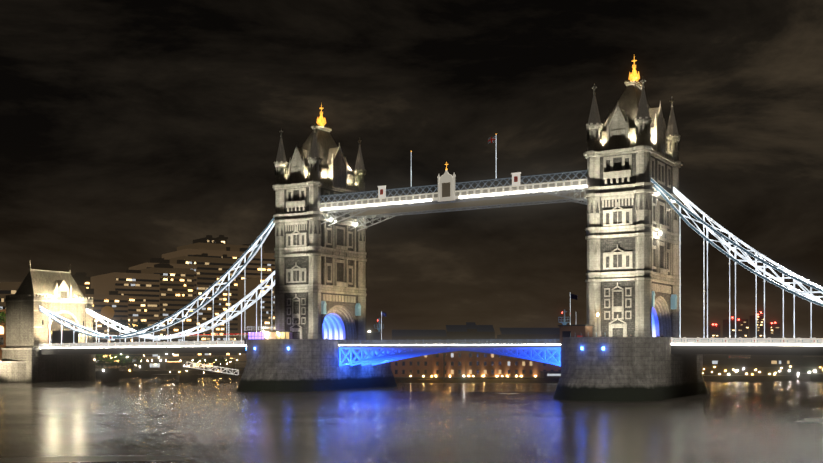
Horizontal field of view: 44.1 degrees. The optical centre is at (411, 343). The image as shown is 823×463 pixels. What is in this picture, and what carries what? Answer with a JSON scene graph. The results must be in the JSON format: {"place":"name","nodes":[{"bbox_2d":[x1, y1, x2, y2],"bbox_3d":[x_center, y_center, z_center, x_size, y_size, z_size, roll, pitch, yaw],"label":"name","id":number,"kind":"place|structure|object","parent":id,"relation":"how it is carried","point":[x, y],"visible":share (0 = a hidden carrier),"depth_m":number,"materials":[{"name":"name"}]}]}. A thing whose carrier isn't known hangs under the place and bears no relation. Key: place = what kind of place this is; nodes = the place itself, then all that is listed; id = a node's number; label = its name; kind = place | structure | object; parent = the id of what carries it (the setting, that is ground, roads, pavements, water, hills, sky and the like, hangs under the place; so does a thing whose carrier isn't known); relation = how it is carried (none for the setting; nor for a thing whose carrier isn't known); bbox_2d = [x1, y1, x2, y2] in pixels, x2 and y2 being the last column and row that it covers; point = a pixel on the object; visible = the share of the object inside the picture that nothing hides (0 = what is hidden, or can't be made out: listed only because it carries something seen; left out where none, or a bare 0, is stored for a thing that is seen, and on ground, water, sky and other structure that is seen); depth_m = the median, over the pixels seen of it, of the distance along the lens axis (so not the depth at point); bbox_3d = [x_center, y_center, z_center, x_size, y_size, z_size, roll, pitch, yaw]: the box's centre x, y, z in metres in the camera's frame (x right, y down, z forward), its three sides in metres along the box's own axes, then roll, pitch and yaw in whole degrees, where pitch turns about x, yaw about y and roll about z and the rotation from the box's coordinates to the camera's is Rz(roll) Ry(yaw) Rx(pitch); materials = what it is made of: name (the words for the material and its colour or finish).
{"place":"outdoors","nodes":[
{"label":"outdoors","id":0,"kind":"place"},
{"bbox_2d":[0,282,244,382],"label":"riverside bank","id":1,"kind":"object","parent":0,"point":[181,370],"visible":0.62,"depth_m":354.25,"materials":[{"name":"grey stone"}]},
{"bbox_2d":[0,306,231,372],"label":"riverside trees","id":2,"kind":"object","parent":1,"relation":"on","point":[114,359],"visible":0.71,"depth_m":338.59,"materials":[{"name":"green plant"}]},
{"bbox_2d":[72,235,274,362],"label":"tower hotel","id":3,"kind":"structure","parent":1,"relation":"on","point":[156,290],"depth_m":637.19,"materials":[{"name":"brown"}]},
{"bbox_2d":[0,354,822,462],"bbox_3d":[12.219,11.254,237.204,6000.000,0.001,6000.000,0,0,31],"label":"river thames water","id":4,"kind":"structure","parent":0,"point":[136,420],"depth_m":133.77,"materials":[{"name":"grey liquid"}]},
{"bbox_2d":[0,263,95,382],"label":"abutment tower","id":5,"kind":"structure","parent":4,"relation":"in","point":[59,293],"depth_m":305.45,"materials":[{"name":"beige stone"}]},
{"bbox_2d":[236,339,396,391],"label":"pier","id":6,"kind":"structure","parent":4,"relation":"in","point":[299,365],"depth_m":239.30,"materials":[{"name":"grey stone"}]},
{"bbox_2d":[272,104,367,339],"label":"tower","id":7,"kind":"structure","parent":6,"relation":"on","point":[320,282],"depth_m":251.69,"materials":[{"name":"stone"}]},
{"bbox_2d":[39,218,274,354],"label":"side span","id":8,"kind":"object","parent":7,"relation":"attached to","point":[181,347],"visible":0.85,"depth_m":279.56,"materials":[{"name":"grey metal"}]},
{"bbox_2d":[244,191,674,349],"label":"pier furniture","id":9,"kind":"object","parent":6,"relation":"on","point":[570,330],"visible":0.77,"depth_m":240.66,"materials":[{"name":"grey metal"}]},
{"bbox_2d":[553,337,707,401],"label":"pier","id":10,"kind":"structure","parent":4,"relation":"in","point":[627,369],"depth_m":195.90,"materials":[{"name":"grey stone"}]},
{"bbox_2d":[338,339,560,365],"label":"bascule span","id":11,"kind":"object","parent":10,"relation":"attached to","point":[535,351],"visible":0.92,"depth_m":233.39,"materials":[{"name":"blue metal"}]},
{"bbox_2d":[583,57,682,337],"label":"tower","id":12,"kind":"structure","parent":10,"relation":"on","point":[632,280],"depth_m":208.53,"materials":[{"name":"stone"}]},
{"bbox_2d":[321,134,586,230],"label":"level walkways","id":13,"kind":"structure","parent":12,"relation":"attached to","point":[446,197],"depth_m":233.47,"materials":[{"name":"grey metal"}]},
{"bbox_2d":[651,178,822,355],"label":"side span","id":14,"kind":"object","parent":10,"relation":"on","point":[762,346],"visible":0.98,"depth_m":197.56,"materials":[{"name":"grey metal"}]},
{"bbox_2d":[0,0,822,343],"label":"sky","id":15,"kind":"structure","parent":0,"point":[133,132],"materials":[{"name":"black"}]},
{"bbox_2d":[391,322,560,382],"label":"wapping wharves","id":16,"kind":"structure","parent":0,"point":[463,367],"depth_m":317.27,"materials":[{"name":"brown"}]},
{"bbox_2d":[703,312,822,380],"bbox_3d":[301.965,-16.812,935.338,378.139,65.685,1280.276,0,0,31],"label":"distant buildings","id":17,"kind":"structure","parent":0,"point":[764,367],"depth_m":380.41,"materials":[{"name":"grey"}]}
]}

